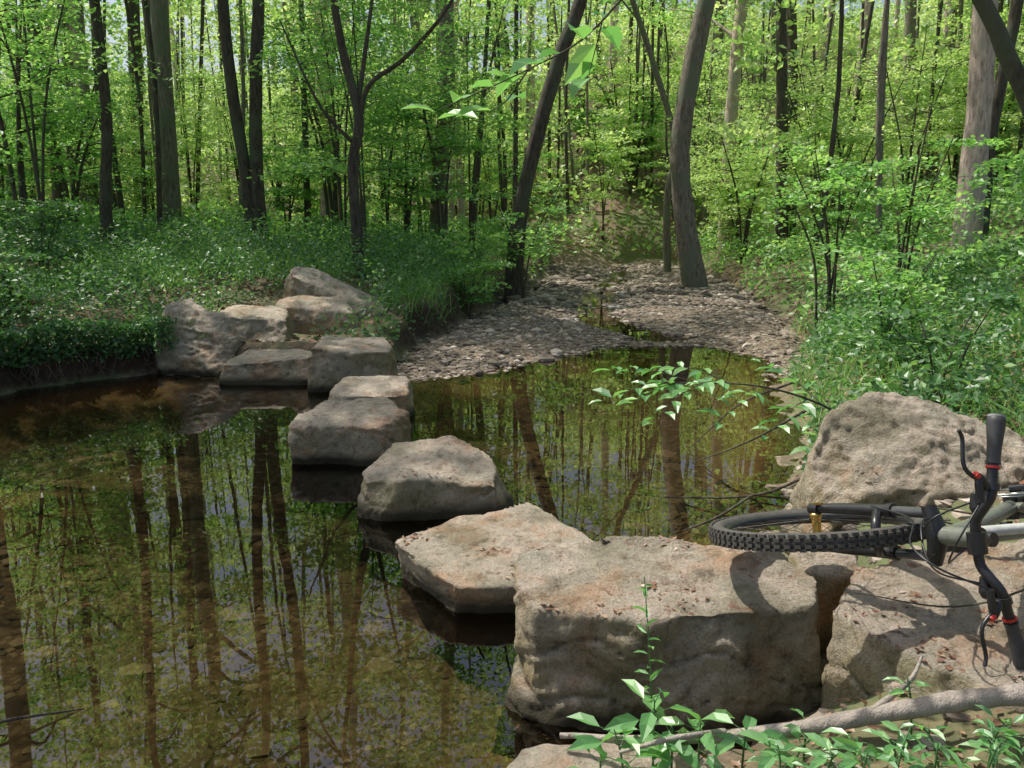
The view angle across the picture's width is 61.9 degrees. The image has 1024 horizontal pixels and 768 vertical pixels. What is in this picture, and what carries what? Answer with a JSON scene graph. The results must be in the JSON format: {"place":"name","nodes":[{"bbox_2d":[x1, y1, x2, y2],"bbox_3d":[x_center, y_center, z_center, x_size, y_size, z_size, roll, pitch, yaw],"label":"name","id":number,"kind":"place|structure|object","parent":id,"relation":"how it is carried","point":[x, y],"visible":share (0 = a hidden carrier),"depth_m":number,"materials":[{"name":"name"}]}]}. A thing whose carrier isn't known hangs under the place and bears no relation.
{"place":"outdoors","nodes":[
{"label":"outdoors","id":0,"kind":"place"},
{"bbox_2d":[0,267,805,767],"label":"creek water","id":1,"kind":"structure","parent":0,"point":[200,573],"depth_m":4.78,"materials":[{"name":"brown liquid"}]},
{"bbox_2d":[219,349,311,384],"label":"stepping stone","id":2,"kind":"object","parent":1,"relation":"in","point":[269,367],"visible":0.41,"depth_m":9.41,"materials":[{"name":"stone"}]},
{"bbox_2d":[287,397,411,466],"bbox_3d":[-1.221,0.509,6.626,0.910,0.705,0.758,0,11,0],"label":"stepping stone","id":3,"kind":"object","parent":1,"relation":"in","point":[367,432],"visible":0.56,"depth_m":6.33,"materials":[{"name":"stone"}]},
{"bbox_2d":[307,336,397,391],"bbox_3d":[-1.710,-0.071,9.288,1.034,0.848,0.756,0,11,0],"label":"stepping stone","id":4,"kind":"object","parent":1,"relation":"in","point":[333,361],"visible":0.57,"depth_m":8.97,"materials":[{"name":"stone"}]},
{"bbox_2d":[328,375,414,416],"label":"stepping stone","id":5,"kind":"object","parent":1,"relation":"in","point":[399,389],"visible":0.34,"depth_m":7.86,"materials":[{"name":"stone"}]},
{"bbox_2d":[357,435,514,521],"bbox_3d":[-0.445,0.723,5.529,1.047,0.706,0.811,0,11,0],"label":"stepping stone","id":6,"kind":"object","parent":1,"relation":"in","point":[394,487],"visible":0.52,"depth_m":5.22,"materials":[{"name":"stone"}]},
{"bbox_2d":[395,502,593,613],"bbox_3d":[-0.053,1.027,4.353,0.890,0.552,0.805,-8,13,-35],"label":"stepping stone","id":7,"kind":"object","parent":1,"relation":"in","point":[439,565],"visible":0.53,"depth_m":4.23,"materials":[{"name":"stone"}]},
{"bbox_2d":[504,535,822,734],"bbox_3d":[0.555,1.101,3.331,1.280,0.825,0.821,0,11,0],"label":"stepping stone","id":8,"kind":"object","parent":1,"relation":"in","point":[741,642],"visible":0.81,"depth_m":3.05,"materials":[{"name":"stone"}]},
{"bbox_2d":[0,0,1007,98],"label":"sky","id":9,"kind":"structure","parent":0,"point":[112,1],"materials":[{"name":"white"}]},
{"bbox_2d":[0,30,1023,767],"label":"forest ground","id":10,"kind":"structure","parent":0,"point":[434,328],"depth_m":12.89,"materials":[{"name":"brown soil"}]},
{"bbox_2d":[0,195,99,280],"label":"sapling","id":11,"kind":"object","parent":10,"relation":"on","point":[55,205],"visible":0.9,"depth_m":12.34,"materials":[{"name":"green plant"}]},
{"bbox_2d":[0,0,108,222],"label":"understory tree","id":12,"kind":"object","parent":10,"relation":"on","point":[3,69],"visible":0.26,"depth_m":17.76,"materials":[{"name":"green plant"}]},
{"bbox_2d":[0,0,139,255],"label":"understory tree","id":13,"kind":"object","parent":10,"relation":"on","point":[19,159],"visible":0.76,"depth_m":15.88,"materials":[{"name":"green plant"}]},
{"bbox_2d":[0,25,164,249],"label":"understory tree","id":14,"kind":"object","parent":10,"relation":"on","point":[79,176],"visible":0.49,"depth_m":17.80,"materials":[{"name":"green plant"}]},
{"bbox_2d":[8,336,156,389],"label":"exposed roots","id":15,"kind":"object","parent":10,"relation":"on","point":[35,374],"visible":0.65,"depth_m":9.30,"materials":[{"name":"wood"}]},
{"bbox_2d":[0,0,173,243],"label":"understory tree","id":16,"kind":"object","parent":10,"relation":"on","point":[9,16],"visible":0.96,"depth_m":15.05,"materials":[{"name":"green plant"}]},
{"bbox_2d":[0,314,178,370],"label":"bank weeds","id":17,"kind":"object","parent":10,"relation":"on","point":[55,327],"visible":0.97,"depth_m":9.49,"materials":[{"name":"green plant"}]},
{"bbox_2d":[0,6,189,197],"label":"understory tree","id":18,"kind":"object","parent":10,"relation":"on","point":[69,151],"visible":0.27,"depth_m":20.66,"materials":[{"name":"green plant"}]},
{"bbox_2d":[89,0,115,258],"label":"forest tree","id":19,"kind":"object","parent":10,"relation":"on","point":[105,204],"visible":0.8,"depth_m":15.35,"materials":[{"name":"brown plant"}]},
{"bbox_2d":[98,116,189,221],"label":"understory tree","id":20,"kind":"object","parent":10,"relation":"on","point":[133,198],"visible":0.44,"depth_m":25.62,"materials":[{"name":"green plant"}]},
{"bbox_2d":[150,0,182,249],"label":"forest tree","id":21,"kind":"object","parent":10,"relation":"on","point":[160,29],"visible":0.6,"depth_m":19.03,"materials":[{"name":"brown plant"}]},
{"bbox_2d":[86,34,248,178],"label":"understory tree","id":22,"kind":"object","parent":10,"relation":"on","point":[176,106],"visible":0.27,"depth_m":28.30,"materials":[{"name":"green plant"}]},
{"bbox_2d":[123,39,248,221],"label":"understory tree","id":23,"kind":"object","parent":10,"relation":"on","point":[195,75],"visible":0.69,"depth_m":27.01,"materials":[{"name":"green plant"}]},
{"bbox_2d":[154,298,244,376],"bbox_3d":[-3.705,-0.521,10.240,1.110,0.975,0.912,0,11,0],"label":"bank boulder","id":24,"kind":"object","parent":10,"relation":"on","point":[212,351],"visible":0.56,"depth_m":10.00,"materials":[{"name":"stone"}]},
{"bbox_2d":[217,0,255,250],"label":"forest tree","id":25,"kind":"object","parent":10,"relation":"on","point":[236,119],"visible":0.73,"depth_m":16.21,"materials":[{"name":"brown plant"}]},
{"bbox_2d":[184,75,294,216],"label":"understory tree","id":26,"kind":"object","parent":10,"relation":"on","point":[225,161],"visible":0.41,"depth_m":28.52,"materials":[{"name":"green plant"}]},
{"bbox_2d":[0,206,489,353],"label":"ground cover plants","id":27,"kind":"object","parent":10,"relation":"on","point":[79,242],"visible":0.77,"depth_m":12.89,"materials":[{"name":"green plant"}]},
{"bbox_2d":[0,242,500,344],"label":"grass","id":28,"kind":"structure","parent":10,"relation":"on","point":[158,279],"depth_m":13.31,"materials":[{"name":"green plant"}]},
{"bbox_2d":[214,305,294,341],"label":"bank boulder","id":29,"kind":"object","parent":10,"relation":"on","point":[270,323],"visible":0.3,"depth_m":10.67,"materials":[{"name":"stone"}]},
{"bbox_2d":[249,0,269,254],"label":"forest tree","id":30,"kind":"object","parent":10,"relation":"on","point":[255,124],"visible":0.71,"depth_m":16.24,"materials":[{"name":"brown plant"}]},
{"bbox_2d":[203,102,319,233],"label":"understory tree","id":31,"kind":"object","parent":10,"relation":"on","point":[291,141],"visible":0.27,"depth_m":24.73,"materials":[{"name":"green plant"}]},
{"bbox_2d":[209,131,342,230],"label":"understory tree","id":32,"kind":"object","parent":10,"relation":"on","point":[297,192],"visible":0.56,"depth_m":21.16,"materials":[{"name":"green plant"}]},
{"bbox_2d":[0,190,557,295],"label":"bank undergrowth","id":33,"kind":"object","parent":10,"relation":"on","point":[281,227],"visible":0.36,"depth_m":18.88,"materials":[{"name":"green plant"}]},
{"bbox_2d":[275,295,359,334],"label":"bank boulder","id":34,"kind":"object","parent":10,"relation":"on","point":[303,310],"visible":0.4,"depth_m":11.40,"materials":[{"name":"stone"}]},
{"bbox_2d":[212,0,432,186],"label":"understory tree","id":35,"kind":"object","parent":10,"relation":"on","point":[278,3],"visible":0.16,"depth_m":22.38,"materials":[{"name":"green plant"}]},
{"bbox_2d":[215,0,448,231],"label":"understory tree","id":36,"kind":"object","parent":10,"relation":"on","point":[332,200],"visible":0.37,"depth_m":20.76,"materials":[{"name":"green plant"}]},
{"bbox_2d":[283,266,386,319],"bbox_3d":[-2.551,-1.181,12.411,1.556,1.044,0.934,0,11,0],"label":"bank boulder","id":37,"kind":"object","parent":10,"relation":"on","point":[299,280],"visible":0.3,"depth_m":12.18,"materials":[{"name":"stone"}]},
{"bbox_2d":[231,0,441,241],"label":"understory tree","id":38,"kind":"object","parent":10,"relation":"on","point":[347,118],"visible":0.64,"depth_m":18.26,"materials":[{"name":"green plant"}]},
{"bbox_2d":[262,10,416,229],"bbox_3d":[-4.809,-6.116,21.752,4.051,5.509,4.569,6,13,30],"label":"understory tree","id":39,"kind":"object","parent":10,"relation":"on","point":[289,98],"visible":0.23,"depth_m":21.61,"materials":[{"name":"green plant"}]},
{"bbox_2d":[240,0,481,262],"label":"understory tree","id":40,"kind":"object","parent":10,"relation":"on","point":[373,136],"visible":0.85,"depth_m":15.18,"materials":[{"name":"green plant"}]},
{"bbox_2d":[261,0,505,279],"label":"forked tree","id":41,"kind":"object","parent":10,"relation":"on","point":[358,97],"visible":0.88,"depth_m":13.96,"materials":[{"name":"green plant"}]},
{"bbox_2d":[286,0,504,251],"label":"understory tree","id":42,"kind":"object","parent":10,"relation":"on","point":[404,29],"visible":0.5,"depth_m":19.50,"materials":[{"name":"green plant"}]},
{"bbox_2d":[349,102,464,233],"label":"understory tree","id":43,"kind":"object","parent":10,"relation":"on","point":[407,207],"visible":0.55,"depth_m":20.50,"materials":[{"name":"green plant"}]},
{"bbox_2d":[429,0,454,248],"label":"forest tree","id":44,"kind":"object","parent":10,"relation":"on","point":[433,219],"visible":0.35,"depth_m":21.00,"materials":[{"name":"brown plant"}]},
{"bbox_2d":[364,66,533,260],"bbox_3d":[-1.494,-4.968,19.512,4.002,4.565,3.426,0,11,0],"label":"understory tree","id":45,"kind":"object","parent":10,"relation":"on","point":[454,147],"visible":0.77,"depth_m":19.12,"materials":[{"name":"green plant"}]},
{"bbox_2d":[428,248,515,318],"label":"sapling","id":46,"kind":"object","parent":10,"relation":"on","point":[490,265],"visible":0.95,"depth_m":15.10,"materials":[{"name":"green plant"}]},
{"bbox_2d":[372,0,582,242],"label":"understory tree","id":47,"kind":"object","parent":10,"relation":"on","point":[478,129],"visible":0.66,"depth_m":19.82,"materials":[{"name":"green plant"}]},
{"bbox_2d":[448,99,554,240],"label":"understory tree","id":48,"kind":"object","parent":10,"relation":"on","point":[492,183],"visible":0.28,"depth_m":31.15,"materials":[{"name":"green plant"}]},
{"bbox_2d":[0,0,1021,256],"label":"hillside undergrowth","id":49,"kind":"object","parent":10,"relation":"on","point":[876,20],"visible":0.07,"depth_m":44.41,"materials":[{"name":"green plant"}]},
{"bbox_2d":[0,0,1023,271],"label":"distant forest","id":50,"kind":"object","parent":10,"relation":"on","point":[784,16],"visible":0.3,"depth_m":28.05,"materials":[{"name":"green plant"}]},
{"bbox_2d":[402,0,622,118],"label":"dogwood tree","id":51,"kind":"object","parent":10,"relation":"on","point":[581,66],"visible":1,"depth_m":2.65,"materials":[{"name":"green plant"}]},
{"bbox_2d":[441,179,596,298],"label":"sapling","id":52,"kind":"object","parent":10,"relation":"on","point":[525,233],"visible":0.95,"depth_m":17.27,"materials":[{"name":"green plant"}]},
{"bbox_2d":[504,0,587,303],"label":"forest tree","id":53,"kind":"object","parent":10,"relation":"on","point":[540,123],"visible":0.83,"depth_m":17.26,"materials":[{"name":"brown plant"}]},
{"bbox_2d":[546,107,647,240],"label":"understory tree","id":54,"kind":"object","parent":10,"relation":"on","point":[608,145],"visible":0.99,"depth_m":33.56,"materials":[{"name":"green plant"}]},
{"bbox_2d":[397,286,813,380],"bbox_3d":[2.074,-1.172,15.233,5.990,0.369,12.734,2,11,10],"label":"gravel bar","id":55,"kind":"object","parent":10,"relation":"on","point":[577,325],"visible":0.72,"depth_m":12.91,"materials":[{"name":"grey gravel"}]},
{"bbox_2d":[581,58,646,150],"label":"understory tree","id":56,"kind":"object","parent":10,"relation":"on","point":[603,97],"visible":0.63,"depth_m":40.44,"materials":[{"name":"green plant"}]},
{"bbox_2d":[507,742,725,767],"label":"bank boulder","id":57,"kind":"object","parent":10,"relation":"on","point":[547,755],"visible":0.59,"depth_m":2.63,"materials":[{"name":"stone"}]},
{"bbox_2d":[567,712,670,767],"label":"seedling","id":58,"kind":"object","parent":57,"relation":"on","point":[582,742],"visible":0.87,"depth_m":2.45,"materials":[{"name":"green plant"}]},
{"bbox_2d":[602,679,702,765],"bbox_3d":[0.406,1.052,2.505,0.293,0.301,0.298,-9,14,-38],"label":"seedling","id":59,"kind":"object","parent":57,"relation":"on","point":[618,724],"visible":0.84,"depth_m":2.47,"materials":[{"name":"green plant"}]},
{"bbox_2d":[621,702,700,767],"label":"seedling","id":60,"kind":"object","parent":57,"relation":"on","point":[689,756],"visible":0.56,"depth_m":2.48,"materials":[{"name":"green plant"}]},
{"bbox_2d":[641,709,754,767],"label":"seedling","id":61,"kind":"object","parent":57,"relation":"on","point":[707,740],"visible":0.84,"depth_m":2.45,"materials":[{"name":"green plant"}]},
{"bbox_2d":[701,712,792,767],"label":"seedling","id":62,"kind":"object","parent":57,"relation":"on","point":[724,745],"visible":0.71,"depth_m":2.42,"materials":[{"name":"green plant"}]},
{"bbox_2d":[581,72,674,182],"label":"understory tree","id":63,"kind":"object","parent":10,"relation":"on","point":[632,101],"visible":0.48,"depth_m":37.03,"materials":[{"name":"green plant"}]},
{"bbox_2d":[490,261,768,309],"bbox_3d":[3.463,-3.106,24.795,5.900,0.565,16.936,1,11,7],"label":"gravel bar","id":64,"kind":"object","parent":10,"relation":"on","point":[584,277],"visible":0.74,"depth_m":21.45,"materials":[{"name":"gravel"}]},
{"bbox_2d":[589,82,676,193],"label":"understory tree","id":65,"kind":"object","parent":10,"relation":"on","point":[656,117],"visible":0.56,"depth_m":36.84,"materials":[{"name":"green plant"}]},
{"bbox_2d":[597,0,672,272],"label":"forest tree","id":66,"kind":"object","parent":10,"relation":"on","point":[635,13],"visible":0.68,"depth_m":25.84,"materials":[{"name":"brown plant"}]},
{"bbox_2d":[609,121,669,190],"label":"understory tree","id":67,"kind":"object","parent":10,"relation":"on","point":[640,159],"visible":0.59,"depth_m":36.73,"materials":[{"name":"green plant"}]},
{"bbox_2d":[266,303,1023,677],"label":"leaf litter","id":68,"kind":"object","parent":10,"relation":"on","point":[940,651],"visible":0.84,"depth_m":3.01,"materials":[{"name":"plant"}]},
{"bbox_2d":[622,11,689,125],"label":"understory tree","id":69,"kind":"object","parent":10,"relation":"on","point":[662,71],"visible":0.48,"depth_m":41.96,"materials":[{"name":"green plant"}]},
{"bbox_2d":[647,43,730,156],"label":"understory tree","id":70,"kind":"object","parent":10,"relation":"on","point":[724,49],"visible":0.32,"depth_m":40.08,"materials":[{"name":"green plant"}]},
{"bbox_2d":[669,0,714,287],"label":"forest tree","id":71,"kind":"object","parent":10,"relation":"on","point":[692,268],"visible":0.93,"depth_m":20.16,"materials":[{"name":"brown plant"}]},
{"bbox_2d":[632,61,773,252],"bbox_3d":[7.261,-8.455,32.087,4.605,7.191,5.695,-10,15,-43],"label":"understory tree","id":72,"kind":"object","parent":10,"relation":"on","point":[708,108],"visible":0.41,"depth_m":31.59,"materials":[{"name":"green plant"}]},
{"bbox_2d":[628,0,808,257],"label":"forest tree","id":73,"kind":"object","parent":10,"relation":"on","point":[732,104],"visible":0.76,"depth_m":28.67,"materials":[{"name":"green plant"}]},
{"bbox_2d":[690,173,766,256],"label":"understory tree","id":74,"kind":"object","parent":10,"relation":"on","point":[733,212],"visible":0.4,"depth_m":28.32,"materials":[{"name":"green plant"}]},
{"bbox_2d":[659,111,809,263],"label":"understory tree","id":75,"kind":"object","parent":10,"relation":"on","point":[758,184],"visible":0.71,"depth_m":25.48,"materials":[{"name":"green plant"}]},
{"bbox_2d":[690,144,805,255],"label":"understory tree","id":76,"kind":"object","parent":10,"relation":"on","point":[726,217],"visible":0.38,"depth_m":27.47,"materials":[{"name":"green plant"}]},
{"bbox_2d":[691,79,834,249],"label":"understory tree","id":77,"kind":"object","parent":10,"relation":"on","point":[748,123],"visible":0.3,"depth_m":28.20,"materials":[{"name":"green plant"}]},
{"bbox_2d":[737,729,812,767],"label":"seedling","id":78,"kind":"object","parent":10,"relation":"on","point":[764,761],"visible":0.98,"depth_m":2.23,"materials":[{"name":"green plant"}]},
{"bbox_2d":[559,655,1023,753],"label":"driftwood log","id":79,"kind":"object","parent":10,"relation":"on","point":[948,701],"visible":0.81,"depth_m":2.35,"materials":[{"name":"grey wood"}]},
{"bbox_2d":[713,52,886,250],"bbox_3d":[8.048,-6.357,23.731,4.739,5.476,4.436,9,14,40],"label":"understory tree","id":80,"kind":"object","parent":10,"relation":"on","point":[821,120],"visible":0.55,"depth_m":23.31,"materials":[{"name":"green plant"}]},
{"bbox_2d":[589,148,1023,326],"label":"bank undergrowth","id":81,"kind":"object","parent":10,"relation":"on","point":[1017,201],"visible":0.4,"depth_m":18.68,"materials":[{"name":"green plant"}]},
{"bbox_2d":[729,134,914,327],"bbox_3d":[4.017,-2.032,11.559,2.172,2.647,2.556,0,11,0],"label":"sapling","id":82,"kind":"object","parent":10,"relation":"on","point":[847,167],"visible":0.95,"depth_m":11.33,"materials":[{"name":"green plant"}]},
{"bbox_2d":[789,552,858,654],"bbox_3d":[1.313,0.920,3.552,0.311,0.456,0.296,0,11,0],"label":"bank stone","id":83,"kind":"object","parent":10,"relation":"on","point":[829,572],"visible":0.24,"depth_m":3.43,"materials":[{"name":"stone"}]},
{"bbox_2d":[765,120,897,259],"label":"understory tree","id":84,"kind":"object","parent":10,"relation":"on","point":[822,177],"visible":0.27,"depth_m":21.25,"materials":[{"name":"green plant"}]},
{"bbox_2d":[739,35,946,227],"bbox_3d":[10.179,-7.469,26.212,5.781,5.657,6.049,0,11,0],"label":"understory tree","id":85,"kind":"object","parent":10,"relation":"on","point":[863,93],"visible":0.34,"depth_m":25.77,"materials":[{"name":"green plant"}]},
{"bbox_2d":[777,72,962,247],"bbox_3d":[9.006,-5.601,21.777,4.196,4.511,3.395,5,12,24],"label":"understory tree","id":86,"kind":"object","parent":10,"relation":"on","point":[841,115],"visible":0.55,"depth_m":21.52,"materials":[{"name":"green plant"}]},
{"bbox_2d":[737,387,1002,767],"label":"bank stones","id":87,"kind":"object","parent":10,"relation":"on","point":[950,717],"visible":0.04,"depth_m":2.76,"materials":[{"name":"stone"}]},
{"bbox_2d":[589,358,831,454],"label":"overhanging sapling","id":88,"kind":"object","parent":87,"relation":"on","point":[674,388],"visible":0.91,"depth_m":5.76,"materials":[{"name":"green plant"}]},
{"bbox_2d":[813,239,954,366],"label":"sapling","id":89,"kind":"object","parent":10,"relation":"on","point":[899,285],"visible":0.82,"depth_m":8.06,"materials":[{"name":"green plant"}]},
{"bbox_2d":[778,247,1023,446],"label":"grass","id":90,"kind":"structure","parent":10,"relation":"on","point":[894,365],"depth_m":7.72,"materials":[{"name":"green plant"}]},
{"bbox_2d":[779,392,1023,532],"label":"bank boulder","id":91,"kind":"object","parent":10,"relation":"on","point":[907,448],"visible":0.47,"depth_m":4.38,"materials":[{"name":"stone"}]},
{"bbox_2d":[787,220,1023,469],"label":"ground cover plants","id":92,"kind":"object","parent":10,"relation":"on","point":[937,382],"visible":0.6,"depth_m":7.85,"materials":[{"name":"green plant"}]},
{"bbox_2d":[803,15,1023,226],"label":"understory tree","id":93,"kind":"object","parent":10,"relation":"on","point":[907,143],"visible":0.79,"depth_m":22.13,"materials":[{"name":"green plant"}]},
{"bbox_2d":[820,539,1023,711],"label":"bank boulder","id":94,"kind":"object","parent":10,"relation":"on","point":[864,660],"visible":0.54,"depth_m":2.85,"materials":[{"name":"stone"}]},
{"bbox_2d":[708,413,1023,672],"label":"mountain bike","id":95,"kind":"object","parent":94,"relation":"on","point":[980,531],"visible":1,"depth_m":2.74,"materials":[{"name":"rubber"}]},
{"bbox_2d":[835,104,1021,309],"bbox_3d":[5.186,-2.106,11.004,2.043,2.782,2.480,0,11,0],"label":"sapling","id":96,"kind":"object","parent":10,"relation":"on","point":[931,211],"visible":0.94,"depth_m":10.78,"materials":[{"name":"green plant"}]},
{"bbox_2d":[846,282,1023,410],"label":"sapling","id":97,"kind":"object","parent":10,"relation":"on","point":[998,298],"visible":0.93,"depth_m":6.33,"materials":[{"name":"green plant"}]},
{"bbox_2d":[885,47,1014,193],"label":"understory tree","id":98,"kind":"object","parent":10,"relation":"on","point":[956,155],"visible":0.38,"depth_m":25.45,"materials":[{"name":"green plant"}]},
{"bbox_2d":[900,0,1023,151],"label":"understory tree","id":99,"kind":"object","parent":10,"relation":"on","point":[946,89],"visible":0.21,"depth_m":23.60,"materials":[{"name":"green plant"}]},
{"bbox_2d":[901,31,1023,159],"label":"understory tree","id":100,"kind":"object","parent":10,"relation":"on","point":[1007,109],"visible":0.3,"depth_m":22.42,"materials":[{"name":"green plant"}]},
{"bbox_2d":[948,0,998,269],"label":"forest tree","id":101,"kind":"object","parent":10,"relation":"on","point":[980,88],"visible":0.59,"depth_m":13.34,"materials":[{"name":"brown plant"}]},
{"bbox_2d":[930,50,1023,176],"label":"understory tree","id":102,"kind":"object","parent":10,"relation":"on","point":[1001,128],"visible":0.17,"depth_m":22.99,"materials":[{"name":"green plant"}]},
{"bbox_2d":[955,148,1023,277],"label":"sapling","id":103,"kind":"object","parent":10,"relation":"on","point":[1002,162],"visible":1,"depth_m":7.52,"materials":[{"name":"green plant"}]},
{"bbox_2d":[971,0,1023,117],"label":"forest tree","id":104,"kind":"object","parent":10,"relation":"on","point":[1009,60],"visible":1,"depth_m":7.52,"materials":[{"name":"brown plant"}]},
{"bbox_2d":[982,0,1023,255],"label":"forest tree","id":105,"kind":"object","parent":10,"relation":"on","point":[1013,27],"visible":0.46,"depth_m":13.89,"materials":[{"name":"brown plant"}]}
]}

